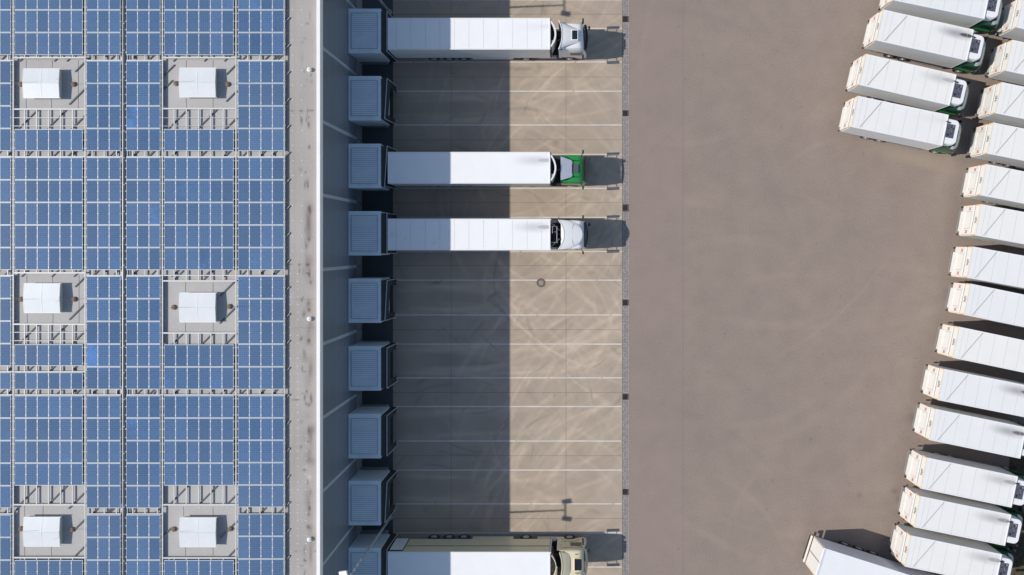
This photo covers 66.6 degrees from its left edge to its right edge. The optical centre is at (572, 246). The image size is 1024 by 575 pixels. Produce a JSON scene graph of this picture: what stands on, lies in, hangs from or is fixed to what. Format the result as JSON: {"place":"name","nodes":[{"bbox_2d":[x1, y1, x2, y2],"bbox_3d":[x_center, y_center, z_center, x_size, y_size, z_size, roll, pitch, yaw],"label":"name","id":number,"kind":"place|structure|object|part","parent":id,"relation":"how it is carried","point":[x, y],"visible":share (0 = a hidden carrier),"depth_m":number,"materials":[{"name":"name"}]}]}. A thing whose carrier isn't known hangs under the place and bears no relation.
{"place":"outdoors","nodes":[
{"label":"outdoors","id":0,"kind":"place"},
{"bbox_2d":[362,0,392,534],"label":"dark apron","id":1,"kind":"object","parent":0,"point":[377,265],"depth_m":68.00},
{"bbox_2d":[339,514,392,574],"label":"lamp mast","id":2,"kind":"object","parent":1,"relation":"on","point":[344,572],"visible":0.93,"depth_m":60.69,"materials":[{"name":"grey metal"}]},
{"bbox_2d":[348,211,396,254],"bbox_3d":[-16.840,-1.072,65.879,3.266,4.249,3.640,0,90,0],"label":"loading dock","id":3,"kind":"object","parent":1,"relation":"on","point":[367,232],"visible":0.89,"depth_m":63.80,"materials":[{"name":"metal"}]},
{"bbox_2d":[348,467,397,524],"bbox_3d":[-16.812,21.122,65.879,3.323,4.249,3.640,0,90,0],"label":"loading dock","id":4,"kind":"object","parent":1,"relation":"on","point":[369,502],"visible":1,"depth_m":63.80,"materials":[{"name":"metal"}]},
{"bbox_2d":[348,404,397,457],"bbox_3d":[-16.812,15.618,65.879,3.323,4.249,3.640,0,90,0],"label":"loading dock","id":5,"kind":"object","parent":1,"relation":"on","point":[369,431],"visible":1,"depth_m":63.80,"materials":[{"name":"metal"}]},
{"bbox_2d":[348,9,397,64],"bbox_3d":[-16.840,-17.732,65.879,3.266,4.249,3.640,0,90,0],"label":"loading dock","id":6,"kind":"object","parent":1,"relation":"on","point":[367,36],"visible":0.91,"depth_m":63.80,"materials":[{"name":"metal"}]},
{"bbox_2d":[348,76,397,127],"bbox_3d":[-16.812,-12.189,65.879,3.323,4.249,3.640,0,90,0],"label":"loading dock","id":7,"kind":"object","parent":1,"relation":"on","point":[368,101],"visible":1,"depth_m":63.80,"materials":[{"name":"metal"}]},
{"bbox_2d":[348,340,397,390],"bbox_3d":[-16.812,10.044,65.879,3.323,4.249,3.640,0,90,0],"label":"loading dock","id":8,"kind":"object","parent":1,"relation":"on","point":[368,365],"visible":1,"depth_m":63.80,"materials":[{"name":"metal"}]},
{"bbox_2d":[348,277,397,322],"bbox_3d":[-16.812,4.471,65.879,3.323,4.249,3.640,0,90,0],"label":"loading dock","id":9,"kind":"object","parent":1,"relation":"on","point":[368,299],"visible":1,"depth_m":63.80,"materials":[{"name":"metal"}]},
{"bbox_2d":[348,144,397,190],"bbox_3d":[-16.840,-6.625,65.879,3.266,4.249,3.640,0,90,0],"label":"loading dock","id":10,"kind":"object","parent":1,"relation":"on","point":[367,167],"visible":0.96,"depth_m":63.80,"materials":[{"name":"metal"}]},
{"bbox_2d":[348,530,397,574],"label":"loading dock","id":11,"kind":"object","parent":1,"relation":"on","point":[374,561],"visible":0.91,"depth_m":63.80,"materials":[{"name":"metal"}]},
{"bbox_2d":[379,0,391,14],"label":"lamp mast","id":12,"kind":"object","parent":1,"relation":"on","point":[385,7],"visible":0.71,"depth_m":66.53,"materials":[{"name":"grey metal"}]},
{"bbox_2d":[393,0,621,574],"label":"loading bay concrete","id":13,"kind":"object","parent":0,"point":[490,360],"visible":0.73,"depth_m":68.00,"materials":[{"name":"beige concrete"}]},
{"bbox_2d":[388,18,589,60],"bbox_3d":[-6.914,-17.539,65.990,16.731,4.020,3.280,0,90,0],"label":"semi truck","id":14,"kind":"object","parent":13,"relation":"on","point":[449,39],"visible":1,"depth_m":64.00,"materials":[{"name":"paint"}]},
{"bbox_2d":[388,534,589,574],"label":"semi truck","id":15,"kind":"object","parent":13,"relation":"on","point":[449,554],"visible":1,"depth_m":64.07,"materials":[{"name":"beige paint"}]},
{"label":"rear door","id":16,"kind":"part","parent":15,"relation":"part of","materials":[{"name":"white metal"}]},
{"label":"side window","id":17,"kind":"part","parent":15,"relation":"part of","materials":[{"name":"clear glass"}]},
{"bbox_2d":[388,150,589,188],"bbox_3d":[-6.914,-6.485,65.990,16.731,4.020,3.280,0,90,0],"label":"semi truck","id":18,"kind":"object","parent":13,"relation":"on","point":[453,169],"visible":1,"depth_m":64.00,"materials":[{"name":"paint"}]},
{"bbox_2d":[388,215,589,253],"bbox_3d":[-6.914,-0.979,65.990,16.731,4.020,3.280,0,90,0],"label":"semi truck","id":19,"kind":"object","parent":13,"relation":"on","point":[476,234],"visible":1,"depth_m":64.00,"materials":[{"name":"white paint"}]},
{"bbox_2d":[394,28,621,567],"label":"bay marking lines","id":20,"kind":"object","parent":13,"relation":"on","point":[512,314],"visible":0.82,"depth_m":68.00,"materials":[{"name":"paint"}]},
{"bbox_2d":[393,0,622,574],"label":"slab joint lines","id":21,"kind":"object","parent":13,"relation":"on","point":[559,392],"visible":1,"depth_m":68.00,"materials":[{"name":"grey concrete"}]},
{"bbox_2d":[536,278,545,286],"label":"manhole cover","id":22,"kind":"object","parent":13,"relation":"on","point":[540,282],"visible":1,"depth_m":67.99,"materials":[{"name":"metal"}]},
{"bbox_2d":[629,0,1023,574],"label":"yard","id":23,"kind":"structure","parent":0,"point":[791,248],"depth_m":68.00,"materials":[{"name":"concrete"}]},
{"bbox_2d":[802,534,937,574],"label":"parked trailer","id":24,"kind":"object","parent":23,"relation":"on","point":[827,557],"visible":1,"depth_m":64.34,"materials":[{"name":"white paint"}]},
{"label":"rear door","id":25,"kind":"part","parent":24,"relation":"part of","materials":[{"name":"beige paint"}]},
{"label":"rear door","id":26,"kind":"part","parent":24,"relation":"part of","materials":[{"name":"beige paint"}]},
{"bbox_2d":[838,96,963,156],"bbox_3d":[28.063,-10.127,65.929,10.180,4.141,3.120,12,90,0],"label":"box truck","id":27,"kind":"object","parent":23,"relation":"on","point":[896,124],"visible":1,"depth_m":64.00,"materials":[{"name":"white paint"}]},
{"bbox_2d":[845,54,971,117],"bbox_3d":[28.692,-13.505,65.929,10.180,4.141,3.120,13,90,0],"label":"box truck","id":28,"kind":"object","parent":23,"relation":"on","point":[896,82],"visible":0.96,"depth_m":64.00,"materials":[{"name":"green paint"}]},
{"bbox_2d":[862,10,988,73],"bbox_3d":[30.121,-17.193,65.929,10.180,4.141,3.120,13,90,0],"label":"box truck","id":29,"kind":"object","parent":23,"relation":"on","point":[905,37],"visible":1,"depth_m":64.00,"materials":[{"name":"green paint"}]},
{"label":"side window","id":30,"kind":"part","parent":29,"relation":"part of","materials":[{"name":"black glass"}]},
{"bbox_2d":[878,0,1002,33],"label":"box truck","id":31,"kind":"object","parent":23,"relation":"on","point":[978,16],"visible":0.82,"depth_m":64.44,"materials":[{"name":"paint"}]},
{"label":"side window","id":32,"kind":"part","parent":31,"relation":"part of","materials":[{"name":"black glass"}]},
{"bbox_2d":[889,523,1015,574],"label":"box truck","id":33,"kind":"object","parent":23,"relation":"on","point":[929,550],"visible":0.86,"depth_m":64.00,"materials":[{"name":"green paint"}]},
{"bbox_2d":[897,485,1023,546],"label":"box truck","id":34,"kind":"object","parent":23,"relation":"on","point":[959,516],"visible":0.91,"depth_m":64.00,"materials":[{"name":"green paint"}]},
{"bbox_2d":[904,449,1023,509],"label":"box truck","id":35,"kind":"object","parent":23,"relation":"on","point":[960,477],"visible":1,"depth_m":64.00,"materials":[{"name":"green paint"}]},
{"bbox_2d":[912,402,1023,458],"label":"box truck","id":36,"kind":"object","parent":23,"relation":"on","point":[966,429],"visible":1,"depth_m":64.00,"materials":[{"name":"green paint"}]},
{"bbox_2d":[920,364,1023,416],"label":"box truck","id":37,"kind":"object","parent":23,"relation":"on","point":[970,389],"visible":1,"depth_m":64.00,"materials":[{"name":"green paint"}]},
{"bbox_2d":[934,323,1023,372],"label":"box truck","id":38,"kind":"object","parent":23,"relation":"on","point":[980,347],"visible":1,"depth_m":64.00,"materials":[{"name":"green paint"}]},
{"bbox_2d":[945,282,1023,327],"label":"box truck","id":39,"kind":"object","parent":23,"relation":"on","point":[986,303],"visible":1,"depth_m":64.00,"materials":[{"name":"green paint"}]},
{"bbox_2d":[948,246,1023,289],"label":"box truck","id":40,"kind":"object","parent":23,"relation":"on","point":[994,267],"visible":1,"depth_m":64.00,"materials":[{"name":"green paint"}]},
{"bbox_2d":[955,204,1023,247],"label":"box truck","id":41,"kind":"object","parent":23,"relation":"on","point":[982,222],"visible":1,"depth_m":64.00,"materials":[{"name":"green paint"}]},
{"bbox_2d":[960,164,1023,208],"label":"box truck","id":42,"kind":"object","parent":23,"relation":"on","point":[996,185],"visible":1,"depth_m":64.00,"materials":[{"name":"green paint"}]},
{"bbox_2d":[967,123,1023,168],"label":"box truck","id":43,"kind":"object","parent":23,"relation":"on","point":[997,143],"visible":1,"depth_m":64.00,"materials":[{"name":"green paint"}]},
{"bbox_2d":[975,82,1023,127],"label":"box truck","id":44,"kind":"object","parent":23,"relation":"on","point":[1001,103],"visible":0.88,"depth_m":64.16,"materials":[{"name":"green paint"}]},
{"bbox_2d":[984,40,1023,85],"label":"box truck","id":45,"kind":"object","parent":23,"relation":"on","point":[1005,63],"visible":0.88,"depth_m":64.74,"materials":[{"name":"white paint"}]},
{"bbox_2d":[995,0,1023,41],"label":"box truck","id":46,"kind":"object","parent":23,"relation":"on","point":[1011,24],"visible":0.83,"depth_m":65.20,"materials":[{"name":"green paint"}]},
{"bbox_2d":[1005,455,1023,574],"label":"verge ground","id":47,"kind":"structure","parent":0,"point":[1021,542],"depth_m":68.00,"materials":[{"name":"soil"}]},
{"label":"ground","id":48,"kind":"structure","parent":0,"visible":0},
{"bbox_2d":[0,0,361,574],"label":"warehouse","id":49,"kind":"structure","parent":48,"relation":"on","point":[322,267],"depth_m":57.01,"materials":[{"name":"concrete"}]},
{"bbox_2d":[0,0,13,574],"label":"mounting frame","id":50,"kind":"object","parent":49,"relation":"on","point":[7,272],"visible":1,"depth_m":56.77,"materials":[{"name":"metal"}]},
{"bbox_2d":[0,395,12,507],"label":"solar array","id":51,"kind":"object","parent":50,"relation":"on","point":[5,451],"visible":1,"depth_m":56.76,"materials":[{"name":"glass"}]},
{"bbox_2d":[0,157,12,269],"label":"solar array","id":52,"kind":"object","parent":50,"relation":"on","point":[5,209],"visible":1,"depth_m":56.76,"materials":[{"name":"glass"}]},
{"bbox_2d":[0,61,12,150],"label":"solar array","id":53,"kind":"object","parent":50,"relation":"on","point":[5,105],"visible":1,"depth_m":56.76,"materials":[{"name":"glass"}]},
{"bbox_2d":[0,276,12,365],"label":"solar array","id":54,"kind":"object","parent":50,"relation":"on","point":[5,321],"visible":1,"depth_m":56.76,"materials":[{"name":"glass"}]},
{"bbox_2d":[0,515,12,574],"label":"solar array","id":55,"kind":"object","parent":50,"relation":"on","point":[5,547],"visible":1,"depth_m":56.76,"materials":[{"name":"glass"}]},
{"bbox_2d":[0,0,12,54],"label":"solar array","id":56,"kind":"object","parent":50,"relation":"on","point":[5,26],"visible":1,"depth_m":56.76,"materials":[{"name":"glass"}]},
{"bbox_2d":[0,372,12,388],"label":"solar array","id":57,"kind":"object","parent":50,"relation":"on","point":[5,380],"visible":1,"depth_m":56.75,"materials":[{"name":"glass"}]},
{"bbox_2d":[22,68,61,97],"bbox_3d":[-38.715,-11.880,56.724,2.726,0.571,2.169,0,90,0],"label":"skylight","id":58,"kind":"object","parent":49,"relation":"on","point":[41,82],"visible":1,"depth_m":56.50,"materials":[{"name":"plastic"}]},
{"bbox_2d":[23,516,61,546],"bbox_3d":[-38.675,20.801,56.724,2.726,0.571,2.169,0,90,0],"label":"skylight","id":59,"kind":"object","parent":49,"relation":"on","point":[42,531],"visible":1,"depth_m":56.50,"materials":[{"name":"plastic"}]},
{"bbox_2d":[23,283,62,312],"bbox_3d":[-38.662,3.775,56.724,2.726,0.571,2.169,0,90,0],"label":"skylight","id":60,"kind":"object","parent":49,"relation":"on","point":[42,297],"visible":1,"depth_m":56.50,"materials":[{"name":"plastic"}]},
{"bbox_2d":[11,0,85,574],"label":"mounting frame","id":61,"kind":"object","parent":49,"relation":"on","point":[84,272],"visible":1,"depth_m":56.79,"materials":[{"name":"metal"}]},
{"bbox_2d":[14,157,83,269],"bbox_3d":[-38.363,-2.393,56.789,5.192,0.108,8.245,0,90,0],"label":"solar array","id":62,"kind":"object","parent":61,"relation":"on","point":[48,199],"visible":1,"depth_m":56.76,"materials":[{"name":"photovoltaic glass"},{"name":"aluminium"},{"name":"galvanised steel"}]},
{"bbox_2d":[14,395,83,485],"bbox_3d":[-38.363,14.208,56.789,5.192,0.107,6.585,0,90,0],"label":"solar array","id":63,"kind":"object","parent":61,"relation":"on","point":[48,417],"visible":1,"depth_m":56.76,"materials":[{"name":"photovoltaic glass"},{"name":"aluminium"},{"name":"galvanised steel"}]},
{"bbox_2d":[14,0,83,54],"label":"solar array","id":64,"kind":"object","parent":61,"relation":"on","point":[48,27],"visible":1,"depth_m":56.76,"materials":[{"name":"photovoltaic glass"},{"name":"aluminium"},{"name":"galvanised steel"}]},
{"bbox_2d":[14,129,83,150],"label":"solar array","id":65,"kind":"object","parent":61,"relation":"on","point":[48,139],"visible":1,"depth_m":56.76,"materials":[{"name":"glass"}]},
{"bbox_2d":[14,344,83,365],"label":"solar array","id":66,"kind":"object","parent":61,"relation":"on","point":[48,355],"visible":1,"depth_m":56.76,"materials":[{"name":"glass"}]},
{"bbox_2d":[14,372,83,388],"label":"solar array","id":67,"kind":"object","parent":61,"relation":"on","point":[48,380],"visible":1,"depth_m":56.76,"materials":[{"name":"glass"}]},
{"bbox_2d":[14,560,83,574],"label":"solar array","id":68,"kind":"object","parent":61,"relation":"on","point":[48,567],"visible":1,"depth_m":56.76,"materials":[{"name":"glass"}]},
{"bbox_2d":[86,14,121,552],"bbox_3d":[-34.457,3.247,56.894,2.747,0.198,44.815,0,90,0],"label":"mounting frame","id":69,"kind":"object","parent":49,"relation":"on","point":[116,393],"visible":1,"depth_m":56.84,"materials":[{"name":"metal"}]},
{"bbox_2d":[86,395,121,507],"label":"solar array","id":70,"kind":"object","parent":69,"relation":"on","point":[103,460],"visible":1,"depth_m":56.76,"materials":[{"name":"photovoltaic glass"},{"name":"aluminium"},{"name":"galvanised steel"}]},
{"bbox_2d":[86,276,121,388],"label":"solar array","id":71,"kind":"object","parent":69,"relation":"on","point":[103,332],"visible":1,"depth_m":56.76,"materials":[{"name":"photovoltaic glass"},{"name":"aluminium"},{"name":"galvanised steel"}]},
{"bbox_2d":[86,157,121,269],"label":"solar array","id":72,"kind":"object","parent":69,"relation":"on","point":[103,205],"visible":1,"depth_m":56.76,"materials":[{"name":"photovoltaic glass"},{"name":"aluminium"},{"name":"galvanised steel"}]},
{"bbox_2d":[86,61,121,150],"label":"solar array","id":73,"kind":"object","parent":69,"relation":"on","point":[103,94],"visible":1,"depth_m":56.76,"materials":[{"name":"photovoltaic glass"},{"name":"aluminium"},{"name":"galvanised steel"}]},
{"bbox_2d":[86,515,121,574],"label":"solar array","id":74,"kind":"object","parent":69,"relation":"on","point":[103,548],"visible":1,"depth_m":56.76,"materials":[{"name":"glass"}]},
{"bbox_2d":[86,0,121,54],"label":"solar array","id":75,"kind":"object","parent":69,"relation":"on","point":[103,29],"visible":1,"depth_m":56.76,"materials":[{"name":"glass"}]},
{"bbox_2d":[121,0,125,574],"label":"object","id":76,"kind":"object","parent":49,"relation":"on","point":[123,275],"visible":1,"depth_m":56.76,"materials":[{"name":"metal"}]},
{"bbox_2d":[126,0,163,574],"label":"mounting frame","id":77,"kind":"object","parent":49,"relation":"on","point":[133,272],"visible":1,"depth_m":56.77,"materials":[{"name":"metal"}]},
{"bbox_2d":[125,395,161,507],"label":"solar array","id":78,"kind":"object","parent":77,"relation":"on","point":[143,451],"visible":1,"depth_m":56.76,"materials":[{"name":"photovoltaic glass"},{"name":"aluminium"},{"name":"galvanised steel"}]},
{"bbox_2d":[125,276,161,388],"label":"solar array","id":79,"kind":"object","parent":77,"relation":"on","point":[143,332],"visible":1,"depth_m":56.76,"materials":[{"name":"photovoltaic glass"},{"name":"aluminium"},{"name":"galvanised steel"}]},
{"bbox_2d":[125,157,161,269],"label":"solar array","id":80,"kind":"object","parent":77,"relation":"on","point":[143,205],"visible":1,"depth_m":56.76,"materials":[{"name":"photovoltaic glass"},{"name":"aluminium"},{"name":"galvanised steel"}]},
{"bbox_2d":[125,61,161,150],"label":"solar array","id":81,"kind":"object","parent":77,"relation":"on","point":[143,94],"visible":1,"depth_m":56.76,"materials":[{"name":"photovoltaic glass"},{"name":"aluminium"},{"name":"galvanised steel"}]},
{"bbox_2d":[125,515,161,574],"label":"solar array","id":82,"kind":"object","parent":77,"relation":"on","point":[143,548],"visible":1,"depth_m":56.76,"materials":[{"name":"glass"}]},
{"bbox_2d":[125,0,161,54],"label":"solar array","id":83,"kind":"object","parent":77,"relation":"on","point":[143,29],"visible":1,"depth_m":56.76,"materials":[{"name":"glass"}]},
{"bbox_2d":[179,516,216,546],"bbox_3d":[-27.297,20.841,56.724,2.726,0.571,2.169,0,90,0],"label":"skylight","id":84,"kind":"object","parent":49,"relation":"on","point":[197,531],"visible":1,"depth_m":56.50,"materials":[{"name":"plastic"}]},
{"bbox_2d":[179,68,216,97],"bbox_3d":[-27.324,-11.940,56.724,2.726,0.571,2.169,0,90,0],"label":"skylight","id":85,"kind":"object","parent":49,"relation":"on","point":[197,82],"visible":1,"depth_m":56.50,"materials":[{"name":"plastic"}]},
{"bbox_2d":[179,293,216,321],"bbox_3d":[-27.324,4.457,56.724,2.726,0.571,2.169,0,90,0],"label":"skylight","id":86,"kind":"object","parent":49,"relation":"on","point":[197,307],"visible":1,"depth_m":56.49,"materials":[{"name":"plastic"}]},
{"bbox_2d":[161,0,236,574],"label":"mounting frame","id":87,"kind":"object","parent":49,"relation":"on","point":[211,271],"visible":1,"depth_m":56.78,"materials":[{"name":"metal"}]},
{"bbox_2d":[163,157,234,269],"bbox_3d":[-27.373,-2.393,56.789,5.299,0.108,8.245,0,90,0],"label":"solar array","id":88,"kind":"object","parent":87,"relation":"on","point":[198,199],"visible":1,"depth_m":56.75,"materials":[{"name":"photovoltaic glass"},{"name":"aluminium"},{"name":"galvanised steel"}]},
{"bbox_2d":[163,395,234,485],"bbox_3d":[-27.373,14.208,56.789,5.299,0.108,6.585,0,90,0],"label":"solar array","id":89,"kind":"object","parent":87,"relation":"on","point":[198,417],"visible":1,"depth_m":56.76,"materials":[{"name":"photovoltaic glass"},{"name":"aluminium"},{"name":"galvanised steel"}]},
{"bbox_2d":[163,0,234,54],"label":"solar array","id":90,"kind":"object","parent":87,"relation":"on","point":[198,27],"visible":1,"depth_m":56.76,"materials":[{"name":"photovoltaic glass"},{"name":"aluminium"},{"name":"galvanised steel"}]},
{"bbox_2d":[163,344,234,388],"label":"solar array","id":91,"kind":"object","parent":87,"relation":"on","point":[198,366],"visible":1,"depth_m":56.76,"materials":[{"name":"photovoltaic glass"},{"name":"aluminium"},{"name":"galvanised steel"}]},
{"bbox_2d":[163,129,234,150],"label":"solar array","id":92,"kind":"object","parent":87,"relation":"on","point":[198,139],"visible":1,"depth_m":56.76,"materials":[{"name":"glass"}]},
{"bbox_2d":[163,560,234,574],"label":"solar array","id":93,"kind":"object","parent":87,"relation":"on","point":[198,567],"visible":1,"depth_m":56.76,"materials":[{"name":"glass"}]},
{"bbox_2d":[237,0,289,574],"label":"mounting frame","id":94,"kind":"object","parent":49,"relation":"on","point":[276,271],"visible":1,"depth_m":56.80,"materials":[{"name":"metal"}]},
{"bbox_2d":[237,276,285,388],"bbox_3d":[-22.829,6.317,56.789,3.574,0.108,8.291,0,90,0],"label":"solar array","id":95,"kind":"object","parent":94,"relation":"on","point":[260,347],"visible":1,"depth_m":56.76,"materials":[{"name":"photovoltaic glass"},{"name":"aluminium"},{"name":"galvanised steel"}]},
{"bbox_2d":[237,157,285,269],"bbox_3d":[-22.829,-2.393,56.789,3.574,0.108,8.245,0,90,0],"label":"solar array","id":96,"kind":"object","parent":94,"relation":"on","point":[260,199],"visible":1,"depth_m":56.76,"materials":[{"name":"photovoltaic glass"},{"name":"aluminium"},{"name":"galvanised steel"}]},
{"bbox_2d":[237,395,285,506],"bbox_3d":[-22.829,15.000,56.789,3.574,0.108,8.170,0,90,0],"label":"solar array","id":97,"kind":"object","parent":94,"relation":"on","point":[260,428],"visible":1,"depth_m":56.76,"materials":[{"name":"photovoltaic glass"},{"name":"aluminium"},{"name":"galvanised steel"}]},
{"bbox_2d":[237,61,285,150],"bbox_3d":[-22.829,-10.280,56.789,3.574,0.108,6.598,0,90,0],"label":"solar array","id":98,"kind":"object","parent":94,"relation":"on","point":[260,86],"visible":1,"depth_m":56.76,"materials":[{"name":"photovoltaic glass"},{"name":"aluminium"},{"name":"galvanised steel"}]},
{"bbox_2d":[237,513,285,574],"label":"solar array","id":99,"kind":"object","parent":94,"relation":"on","point":[260,539],"visible":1,"depth_m":56.76,"materials":[{"name":"glass"},{"name":"silicon"},{"name":"aluminium"}]},
{"bbox_2d":[237,0,285,54],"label":"solar array","id":100,"kind":"object","parent":94,"relation":"on","point":[260,29],"visible":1,"depth_m":56.76,"materials":[{"name":"glass"}]},
{"bbox_2d":[623,0,628,574],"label":"paver strip","id":101,"kind":"object","parent":48,"relation":"on","point":[625,291],"visible":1,"depth_m":68.00,"materials":[{"name":"grey concrete"}]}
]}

